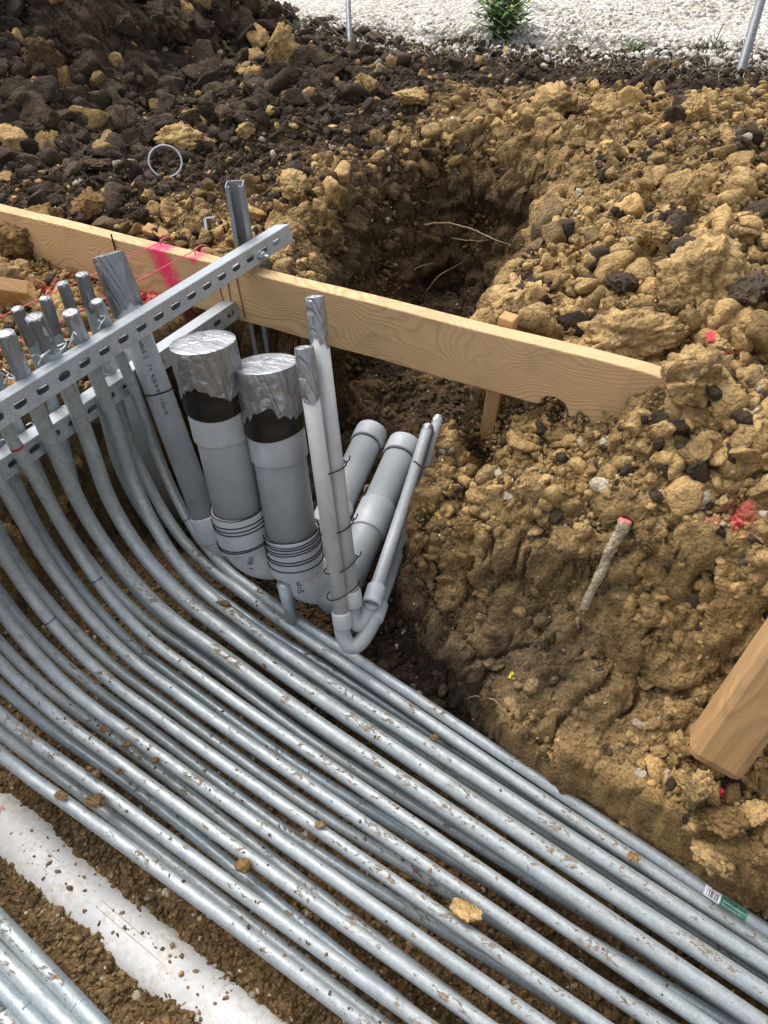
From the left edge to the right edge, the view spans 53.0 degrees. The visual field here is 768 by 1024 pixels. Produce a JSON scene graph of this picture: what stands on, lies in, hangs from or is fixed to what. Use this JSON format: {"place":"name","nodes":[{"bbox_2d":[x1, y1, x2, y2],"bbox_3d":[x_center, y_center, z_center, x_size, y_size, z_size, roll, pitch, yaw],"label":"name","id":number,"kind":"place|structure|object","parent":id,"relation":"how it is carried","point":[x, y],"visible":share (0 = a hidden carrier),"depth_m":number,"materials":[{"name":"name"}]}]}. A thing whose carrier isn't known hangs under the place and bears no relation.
{"place":"outdoors","nodes":[
{"label":"outdoors","id":0,"kind":"place"},
{"bbox_2d":[0,0,767,1023],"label":"ground","id":1,"kind":"structure","parent":0,"point":[582,768],"depth_m":1.66,"materials":[{"name":"soil"}]},
{"bbox_2d":[0,1001,20,1023],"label":"conduit","id":2,"kind":"object","parent":1,"relation":"on","point":[7,1016],"visible":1,"depth_m":1.25,"materials":[{"name":"metal"}]},
{"bbox_2d":[0,277,27,304],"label":"wooden stake","id":3,"kind":"object","parent":1,"relation":"on","point":[14,291],"visible":0.46,"depth_m":1.96,"materials":[{"name":"brown wood"}]},
{"bbox_2d":[0,971,50,1023],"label":"conduit","id":4,"kind":"object","parent":1,"relation":"on","point":[19,1005],"visible":1,"depth_m":1.26,"materials":[{"name":"metal"}]},
{"bbox_2d":[0,202,64,260],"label":"clay clod","id":5,"kind":"object","parent":1,"relation":"on","point":[11,236],"visible":0.49,"depth_m":2.19,"materials":[{"name":"soil"}]},
{"bbox_2d":[0,940,80,1023],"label":"conduit","id":6,"kind":"object","parent":1,"relation":"on","point":[28,984],"visible":1,"depth_m":1.28,"materials":[{"name":"metal"}]},
{"bbox_2d":[0,906,112,1023],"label":"conduit","id":7,"kind":"object","parent":1,"relation":"on","point":[48,973],"visible":1,"depth_m":1.30,"materials":[{"name":"metal"}]},
{"bbox_2d":[57,65,71,87],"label":"clay clod","id":8,"kind":"object","parent":1,"relation":"on","point":[64,79],"visible":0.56,"depth_m":2.96,"materials":[{"name":"soil"}]},
{"bbox_2d":[71,186,104,220],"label":"clay clod","id":9,"kind":"object","parent":1,"relation":"on","point":[90,203],"visible":0.75,"depth_m":2.36,"materials":[{"name":"soil"}]},
{"bbox_2d":[80,158,111,171],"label":"clay clod","id":10,"kind":"object","parent":1,"relation":"on","point":[93,164],"visible":0.96,"depth_m":2.65,"materials":[{"name":"soil"}]},
{"bbox_2d":[128,208,148,222],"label":"clay clod","id":11,"kind":"object","parent":1,"relation":"on","point":[138,216],"visible":0.96,"depth_m":2.32,"materials":[{"name":"soil"}]},
{"bbox_2d":[0,793,286,1023],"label":"white pipe","id":12,"kind":"object","parent":1,"relation":"on","point":[140,958],"visible":0.66,"depth_m":1.39,"materials":[{"name":"plastic"}]},
{"bbox_2d":[10,812,233,1014],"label":"crumbs","id":13,"kind":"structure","parent":12,"relation":"on","point":[171,945],"depth_m":1.38,"materials":[{"name":"soil"}]},
{"bbox_2d":[112,349,182,528],"bbox_3d":[-0.610,-0.162,1.981,0.060,0.587,0.071,21,48,24],"label":"plastic pipe","id":14,"kind":"object","parent":1,"relation":"on","point":[141,441],"visible":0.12,"depth_m":1.96,"materials":[{"name":"grey plastic"}]},
{"bbox_2d":[139,188,155,203],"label":"clay clod","id":15,"kind":"object","parent":1,"relation":"on","point":[148,195],"visible":0.88,"depth_m":2.47,"materials":[{"name":"soil"}]},
{"bbox_2d":[143,223,183,247],"bbox_3d":[-0.646,-0.815,2.275,0.128,0.018,0.035,21,62,-1],"label":"wood offcut","id":16,"kind":"object","parent":1,"relation":"on","point":[147,231],"visible":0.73,"depth_m":2.27,"materials":[{"name":"beige wood"}]},
{"bbox_2d":[148,144,182,176],"bbox_3d":[-0.747,-1.196,2.634,0.114,0.099,0.092,-13,43,-10],"label":"metal ring","id":17,"kind":"object","parent":1,"relation":"on","point":[159,147],"visible":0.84,"depth_m":2.63,"materials":[{"name":"metal"}]},
{"bbox_2d":[92,250,241,571],"bbox_3d":[-0.474,-0.180,1.753,0.347,0.767,0.131,31,52,31],"label":"plastic pipe","id":18,"kind":"object","parent":1,"relation":"on","point":[122,293],"visible":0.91,"depth_m":1.70,"materials":[{"name":"grey plastic"}]},
{"bbox_2d":[160,199,182,226],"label":"clay clod","id":19,"kind":"object","parent":1,"relation":"on","point":[171,211],"visible":0.84,"depth_m":2.32,"materials":[{"name":"soil"}]},
{"bbox_2d":[153,121,217,155],"bbox_3d":[-0.728,-1.348,2.816,0.223,0.128,0.177,2,43,6],"label":"clay clod","id":20,"kind":"object","parent":1,"relation":"on","point":[181,135],"visible":0.68,"depth_m":2.77,"materials":[{"name":"soil"}]},
{"bbox_2d":[0,0,407,165],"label":"heap clods","id":21,"kind":"object","parent":1,"relation":"on","point":[37,91],"visible":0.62,"depth_m":3.02,"materials":[{"name":"soil"}]},
{"bbox_2d":[18,35,64,69],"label":"clay clod","id":22,"kind":"object","parent":21,"relation":"on","point":[39,48],"visible":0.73,"depth_m":2.91,"materials":[{"name":"soil"}]},
{"bbox_2d":[142,0,190,46],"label":"clay clod","id":23,"kind":"object","parent":21,"relation":"on","point":[167,19],"visible":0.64,"depth_m":3.27,"materials":[{"name":"soil"}]},
{"bbox_2d":[169,330,275,579],"bbox_3d":[-0.312,-0.084,1.599,0.154,0.591,0.192,-23,46,-20],"label":"plastic pipe","id":24,"kind":"object","parent":1,"relation":"on","point":[206,364],"visible":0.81,"depth_m":1.49,"materials":[{"name":"grey plastic"}]},
{"bbox_2d":[214,104,235,123],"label":"clay clod","id":25,"kind":"object","parent":1,"relation":"on","point":[219,108],"visible":0.68,"depth_m":2.88,"materials":[{"name":"soil"}]},
{"bbox_2d":[235,121,255,138],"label":"clay clod","id":26,"kind":"object","parent":1,"relation":"on","point":[246,130],"visible":0.98,"depth_m":2.81,"materials":[{"name":"soil"}]},
{"bbox_2d":[225,180,269,354],"bbox_3d":[-0.329,-0.466,2.043,0.041,0.792,0.041,-3,42,0],"label":"strut post","id":27,"kind":"object","parent":1,"relation":"on","point":[237,202],"visible":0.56,"depth_m":1.83,"materials":[{"name":"metal"}]},
{"bbox_2d":[0,204,665,423],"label":"form board","id":28,"kind":"object","parent":27,"relation":"attached to","point":[592,383],"visible":0.69,"depth_m":1.70,"materials":[{"name":"brown wood"}]},
{"bbox_2d":[0,300,239,479],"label":"strut rail","id":29,"kind":"object","parent":28,"relation":"attached to","point":[216,317],"visible":0.36,"depth_m":1.65,"materials":[{"name":"metal"}]},
{"bbox_2d":[0,725,393,1023],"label":"conduit","id":30,"kind":"object","parent":29,"relation":"attached to","point":[107,813],"visible":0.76,"depth_m":1.40,"materials":[{"name":"metal"}]},
{"bbox_2d":[0,678,426,1014],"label":"conduit","id":31,"kind":"object","parent":29,"relation":"attached to","point":[188,831],"visible":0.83,"depth_m":1.46,"materials":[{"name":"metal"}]},
{"bbox_2d":[0,634,488,1016],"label":"conduit","id":32,"kind":"object","parent":29,"relation":"attached to","point":[33,676],"visible":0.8,"depth_m":1.49,"materials":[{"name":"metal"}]},
{"bbox_2d":[0,583,584,1023],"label":"conduit","id":33,"kind":"object","parent":29,"relation":"attached to","point":[392,899],"visible":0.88,"depth_m":1.48,"materials":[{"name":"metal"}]},
{"bbox_2d":[0,370,614,936],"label":"conduit","id":34,"kind":"object","parent":29,"relation":"attached to","point":[300,732],"visible":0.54,"depth_m":1.58,"materials":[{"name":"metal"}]},
{"bbox_2d":[0,520,679,1023],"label":"conduit","id":35,"kind":"object","parent":29,"relation":"attached to","point":[218,742],"visible":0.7,"depth_m":1.55,"materials":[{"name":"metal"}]},
{"bbox_2d":[0,435,741,1023],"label":"conduit","id":36,"kind":"object","parent":29,"relation":"attached to","point":[192,689],"visible":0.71,"depth_m":1.58,"materials":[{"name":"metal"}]},
{"bbox_2d":[56,280,696,909],"bbox_3d":[0.422,0.401,1.249,2.629,0.976,0.074,25,49,27],"label":"conduit","id":37,"kind":"object","parent":29,"relation":"attached to","point":[66,294],"visible":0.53,"depth_m":1.68,"materials":[{"name":"metal"}]},
{"bbox_2d":[11,305,742,1023],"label":"conduit","id":38,"kind":"object","parent":29,"relation":"attached to","point":[19,313],"visible":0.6,"depth_m":1.57,"materials":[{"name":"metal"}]},
{"bbox_2d":[39,295,767,983],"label":"conduit","id":39,"kind":"object","parent":29,"relation":"attached to","point":[49,311],"visible":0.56,"depth_m":1.51,"materials":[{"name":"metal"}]},
{"bbox_2d":[75,271,767,954],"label":"conduit","id":40,"kind":"object","parent":29,"relation":"attached to","point":[649,869],"visible":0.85,"depth_m":1.57,"materials":[{"name":"metal"}]},
{"bbox_2d":[627,851,640,861],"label":"clod","id":41,"kind":"object","parent":40,"relation":"on","point":[633,856],"visible":1,"depth_m":1.40,"materials":[{"name":"soil"}]},
{"bbox_2d":[0,224,292,430],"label":"strut rail","id":42,"kind":"object","parent":28,"relation":"attached to","point":[51,378],"visible":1,"depth_m":1.55,"materials":[{"name":"metal"}]},
{"bbox_2d":[0,744,378,1023],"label":"conduit","id":43,"kind":"object","parent":42,"relation":"attached to","point":[307,981],"visible":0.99,"depth_m":1.32,"materials":[{"name":"metal"}]},
{"bbox_2d":[0,705,438,1023],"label":"conduit","id":44,"kind":"object","parent":42,"relation":"attached to","point":[368,984],"visible":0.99,"depth_m":1.34,"materials":[{"name":"metal"}]},
{"bbox_2d":[83,793,105,808],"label":"clod","id":45,"kind":"object","parent":44,"relation":"on","point":[96,800],"visible":1,"depth_m":1.42,"materials":[{"name":"soil"}]},
{"bbox_2d":[0,653,497,1023],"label":"conduit","id":46,"kind":"object","parent":42,"relation":"attached to","point":[431,986],"visible":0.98,"depth_m":1.37,"materials":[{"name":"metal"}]},
{"bbox_2d":[234,858,251,873],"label":"clod","id":47,"kind":"object","parent":46,"relation":"on","point":[241,865],"visible":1,"depth_m":1.35,"materials":[{"name":"soil"}]},
{"bbox_2d":[0,598,555,1023],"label":"conduit","id":48,"kind":"object","parent":42,"relation":"attached to","point":[487,986],"visible":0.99,"depth_m":1.39,"materials":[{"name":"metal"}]},
{"bbox_2d":[0,535,613,1023],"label":"conduit","id":49,"kind":"object","parent":42,"relation":"attached to","point":[412,893],"visible":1,"depth_m":1.42,"materials":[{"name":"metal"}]},
{"bbox_2d":[449,897,483,922],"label":"clod","id":50,"kind":"object","parent":49,"relation":"on","point":[464,911],"visible":1,"depth_m":1.31,"materials":[{"name":"soil"}]},
{"bbox_2d":[0,468,669,1023],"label":"conduit","id":51,"kind":"object","parent":42,"relation":"attached to","point":[486,906],"visible":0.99,"depth_m":1.45,"materials":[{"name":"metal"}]},
{"bbox_2d":[0,424,719,1023],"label":"conduit","id":52,"kind":"object","parent":42,"relation":"attached to","point":[538,908],"visible":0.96,"depth_m":1.46,"materials":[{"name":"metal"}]},
{"bbox_2d":[0,328,767,1023],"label":"conduit","id":53,"kind":"object","parent":42,"relation":"attached to","point":[598,912],"visible":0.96,"depth_m":1.47,"materials":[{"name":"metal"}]},
{"bbox_2d":[0,589,764,1023],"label":"mud flecks","id":54,"kind":"object","parent":53,"relation":"attached to","point":[292,843],"visible":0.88,"depth_m":1.43,"materials":[{"name":"soil"}]},
{"bbox_2d":[25,311,767,1007],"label":"conduit","id":55,"kind":"object","parent":42,"relation":"attached to","point":[619,897],"visible":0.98,"depth_m":1.50,"materials":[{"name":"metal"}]},
{"bbox_2d":[62,308,767,976],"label":"conduit","id":56,"kind":"object","parent":42,"relation":"attached to","point":[700,922],"visible":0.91,"depth_m":1.54,"materials":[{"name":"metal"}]},
{"bbox_2d":[91,297,767,937],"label":"conduit","id":57,"kind":"object","parent":42,"relation":"attached to","point":[539,779],"visible":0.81,"depth_m":1.60,"materials":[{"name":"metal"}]},
{"bbox_2d":[703,884,747,921],"bbox_3d":[0.605,0.693,1.365,0.078,0.018,0.015,25,49,27],"label":"sticker","id":58,"kind":"object","parent":57,"relation":"attached to","point":[725,903],"visible":1,"depth_m":1.36,"materials":[{"name":"green paper"}]},
{"bbox_2d":[265,21,294,65],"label":"clay clod","id":59,"kind":"object","parent":1,"relation":"on","point":[280,44],"visible":0.78,"depth_m":3.32,"materials":[{"name":"soil"}]},
{"bbox_2d":[277,580,297,624],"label":"support pipe","id":60,"kind":"object","parent":1,"relation":"on","point":[288,604],"visible":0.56,"depth_m":1.69,"materials":[{"name":"metal"}]},
{"bbox_2d":[235,353,328,603],"bbox_3d":[-0.205,-0.039,1.614,0.152,0.595,0.220,-20,45,-17],"label":"plastic pipe","id":61,"kind":"object","parent":60,"relation":"on","point":[271,407],"visible":0.88,"depth_m":1.52,"materials":[{"name":"grey plastic"}]},
{"bbox_2d":[314,420,386,557],"bbox_3d":[-0.101,-0.048,1.885,0.086,0.121,0.470,10,44,14],"label":"plastic pipe","id":62,"kind":"object","parent":61,"relation":"attached to","point":[368,440],"visible":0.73,"depth_m":1.93,"materials":[{"name":"grey plastic"}]},
{"bbox_2d":[277,168,306,205],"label":"clay clod","id":63,"kind":"object","parent":1,"relation":"on","point":[292,181],"visible":0.98,"depth_m":2.37,"materials":[{"name":"soil"}]},
{"bbox_2d":[345,0,351,41],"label":"fence post","id":64,"kind":"object","parent":1,"relation":"on","point":[348,21],"visible":0.57,"depth_m":4.19,"materials":[{"name":"metal"}]},
{"bbox_2d":[317,432,417,614],"bbox_3d":[-0.027,0.015,1.845,0.090,0.165,0.520,12,45,16],"label":"plastic pipe","id":65,"kind":"object","parent":1,"relation":"on","point":[375,511],"visible":0.81,"depth_m":1.83,"materials":[{"name":"grey plastic"}]},
{"bbox_2d":[354,72,380,94],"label":"clay clod","id":66,"kind":"object","parent":1,"relation":"on","point":[368,83],"visible":0.65,"depth_m":3.14,"materials":[{"name":"soil"}]},
{"bbox_2d":[294,345,443,654],"bbox_3d":[-0.028,-0.155,1.673,0.186,0.606,0.709,9,44,13],"label":"thin plastic pipe","id":67,"kind":"object","parent":1,"relation":"on","point":[309,387],"visible":0.88,"depth_m":1.52,"materials":[{"name":"grey plastic"}]},
{"bbox_2d":[305,295,433,631],"bbox_3d":[-0.036,-0.183,1.631,0.172,0.641,0.609,8,44,12],"label":"thin plastic pipe","id":68,"kind":"object","parent":67,"relation":"on","point":[319,340],"visible":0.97,"depth_m":1.55,"materials":[{"name":"grey plastic"}]},
{"bbox_2d":[0,0,767,1023],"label":"clods","id":69,"kind":"object","parent":1,"relation":"on","point":[670,466],"visible":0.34,"depth_m":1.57,"materials":[{"name":"soil"}]},
{"bbox_2d":[391,87,428,106],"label":"clay clod","id":70,"kind":"object","parent":1,"relation":"on","point":[416,95],"visible":0.93,"depth_m":2.96,"materials":[{"name":"soil"}]},
{"bbox_2d":[452,515,477,542],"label":"clay clod","id":71,"kind":"object","parent":1,"relation":"on","point":[462,528],"visible":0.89,"depth_m":1.57,"materials":[{"name":"soil"}]},
{"bbox_2d":[424,222,509,244],"bbox_3d":[0.308,-1.028,2.826,0.335,0.044,0.046,16,46,20],"label":"root","id":72,"kind":"object","parent":1,"relation":"on","point":[428,224],"visible":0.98,"depth_m":2.84,"materials":[{"name":"brown plant"}]},
{"bbox_2d":[478,311,518,455],"bbox_3d":[0.249,-0.235,1.760,0.034,0.482,0.034,24,49,20],"label":"wooden stake","id":73,"kind":"object","parent":1,"relation":"on","point":[493,404],"visible":0.45,"depth_m":1.73,"materials":[{"name":"brown wood"}]},
{"bbox_2d":[485,284,525,317],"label":"clay clod","id":74,"kind":"object","parent":1,"relation":"on","point":[500,299],"visible":0.74,"depth_m":1.64,"materials":[{"name":"soil"}]},
{"bbox_2d":[268,0,767,80],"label":"dry grass","id":75,"kind":"structure","parent":1,"relation":"on","point":[411,48],"depth_m":3.78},
{"bbox_2d":[275,0,767,73],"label":"gravel","id":76,"kind":"structure","parent":1,"relation":"on","point":[310,8],"depth_m":4.43,"materials":[{"name":"white gravel"}]},
{"bbox_2d":[469,0,540,40],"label":"weed","id":77,"kind":"object","parent":76,"relation":"on","point":[504,17],"visible":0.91,"depth_m":4.20,"materials":[{"name":"green plant"}]},
{"bbox_2d":[511,472,532,498],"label":"clay clod","id":78,"kind":"object","parent":1,"relation":"on","point":[520,488],"visible":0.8,"depth_m":1.50,"materials":[{"name":"soil"}]},
{"bbox_2d":[529,80,579,115],"bbox_3d":[0.588,-1.453,2.739,0.158,0.131,0.228,-13,44,-11],"label":"clay clod","id":79,"kind":"object","parent":1,"relation":"on","point":[561,97],"visible":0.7,"depth_m":2.67,"materials":[{"name":"soil"}]},
{"bbox_2d":[554,475,576,496],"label":"clay clod","id":80,"kind":"object","parent":1,"relation":"on","point":[565,482],"visible":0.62,"depth_m":1.49,"materials":[{"name":"soil"}]},
{"bbox_2d":[575,517,631,629],"bbox_3d":[0.408,0.128,1.473,0.135,0.245,0.027,-32,50,-27],"label":"rod","id":81,"kind":"object","parent":1,"relation":"on","point":[620,531],"visible":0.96,"depth_m":1.45,"materials":[{"name":"metal"}]},
{"bbox_2d":[587,92,626,122],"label":"clay clod","id":82,"kind":"object","parent":1,"relation":"on","point":[607,107],"visible":0.73,"depth_m":2.54,"materials":[{"name":"soil"}]},
{"bbox_2d":[600,271,639,294],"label":"clay clod","id":83,"kind":"object","parent":1,"relation":"on","point":[619,282],"visible":0.88,"depth_m":1.75,"materials":[{"name":"soil"}]},
{"bbox_2d":[577,307,691,359],"bbox_3d":[0.513,-0.361,1.559,0.235,0.102,0.116,-7,43,-4],"label":"clay clod","id":84,"kind":"object","parent":1,"relation":"on","point":[639,333],"visible":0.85,"depth_m":1.53,"materials":[{"name":"soil"}]},
{"bbox_2d":[610,34,660,52],"bbox_3d":[1.296,-2.377,3.909,0.265,0.088,0.192,-11,43,-9],"label":"weed","id":85,"kind":"object","parent":1,"relation":"on","point":[633,49],"visible":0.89,"depth_m":3.91,"materials":[{"name":"green plant"}]},
{"bbox_2d":[632,528,658,553],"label":"clay clod","id":86,"kind":"object","parent":1,"relation":"on","point":[645,540],"visible":0.99,"depth_m":1.41,"materials":[{"name":"soil"}]},
{"bbox_2d":[644,472,659,486],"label":"clay clod","id":87,"kind":"object","parent":1,"relation":"on","point":[650,478],"visible":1,"depth_m":1.43,"materials":[{"name":"soil"}]},
{"bbox_2d":[635,220,673,250],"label":"clay clod","id":88,"kind":"object","parent":1,"relation":"on","point":[653,235],"visible":0.93,"depth_m":1.81,"materials":[{"name":"soil"}]},
{"bbox_2d":[667,168,706,211],"bbox_3d":[0.720,-0.758,1.854,0.090,0.126,0.098,21,48,24],"label":"clay clod","id":89,"kind":"object","parent":1,"relation":"on","point":[687,187],"visible":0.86,"depth_m":1.83,"materials":[{"name":"soil"}]},
{"bbox_2d":[683,92,709,122],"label":"clay clod","id":90,"kind":"object","parent":1,"relation":"on","point":[696,106],"visible":0.99,"depth_m":2.39,"materials":[{"name":"soil"}]},
{"bbox_2d":[660,342,733,407],"bbox_3d":[0.572,-0.244,1.415,0.132,0.108,0.114,2,43,6],"label":"clay clod","id":91,"kind":"object","parent":1,"relation":"on","point":[689,372],"visible":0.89,"depth_m":1.38,"materials":[{"name":"soil"}]},
{"bbox_2d":[679,769,716,809],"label":"clay clod","id":92,"kind":"object","parent":1,"relation":"on","point":[698,786],"visible":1,"depth_m":1.32,"materials":[{"name":"soil"}]},
{"bbox_2d":[653,233,752,308],"bbox_3d":[0.677,-0.494,1.605,0.155,0.179,0.195,-18,44,-15],"label":"clay clod","id":93,"kind":"object","parent":1,"relation":"on","point":[718,265],"visible":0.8,"depth_m":1.57,"materials":[{"name":"soil"}]},
{"bbox_2d":[690,837,738,882],"bbox_3d":[0.574,0.599,1.337,0.059,0.053,0.098,-19,45,-16],"label":"clay clod","id":94,"kind":"object","parent":1,"relation":"on","point":[710,858],"visible":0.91,"depth_m":1.32,"materials":[{"name":"soil"}]},
{"bbox_2d":[708,22,726,49],"bbox_3d":[1.615,-2.291,3.714,0.082,0.137,0.104,-22,46,-19],"label":"weed","id":95,"kind":"object","parent":1,"relation":"on","point":[714,46],"visible":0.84,"depth_m":3.73,"materials":[{"name":"green plant"}]},
{"bbox_2d":[705,331,734,354],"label":"clay clod","id":96,"kind":"object","parent":1,"relation":"on","point":[716,340],"visible":0.62,"depth_m":1.49,"materials":[{"name":"soil"}]},
{"bbox_2d":[698,804,750,846],"bbox_3d":[0.581,0.536,1.325,0.070,0.066,0.078,-17,44,-15],"label":"clay clod","id":97,"kind":"object","parent":1,"relation":"on","point":[728,824],"visible":1,"depth_m":1.31,"materials":[{"name":"soil"}]},
{"bbox_2d":[689,617,767,779],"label":"leaning stake","id":98,"kind":"object","parent":1,"relation":"on","point":[728,736],"visible":1,"depth_m":1.31,"materials":[{"name":"brown wood"}]},
{"bbox_2d":[727,268,767,307],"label":"clay clod","id":99,"kind":"object","parent":1,"relation":"on","point":[749,288],"visible":0.93,"depth_m":1.51,"materials":[{"name":"soil"}]},
{"bbox_2d":[735,0,765,79],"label":"fence post","id":100,"kind":"object","parent":1,"relation":"on","point":[751,31],"visible":0.6,"depth_m":3.43,"materials":[{"name":"metal"}]},
{"bbox_2d":[283,0,767,62],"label":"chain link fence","id":101,"kind":"object","parent":100,"relation":"attached to","point":[543,25],"visible":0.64,"depth_m":3.66,"materials":[{"name":"metal"}]},
{"bbox_2d":[738,799,767,827],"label":"clay clod","id":102,"kind":"object","parent":1,"relation":"on","point":[755,811],"visible":0.85,"depth_m":1.32,"materials":[{"name":"soil"}]},
{"bbox_2d":[747,839,767,872],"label":"clay clod","id":103,"kind":"object","parent":1,"relation":"on","point":[758,855],"visible":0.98,"depth_m":1.30,"materials":[{"name":"soil"}]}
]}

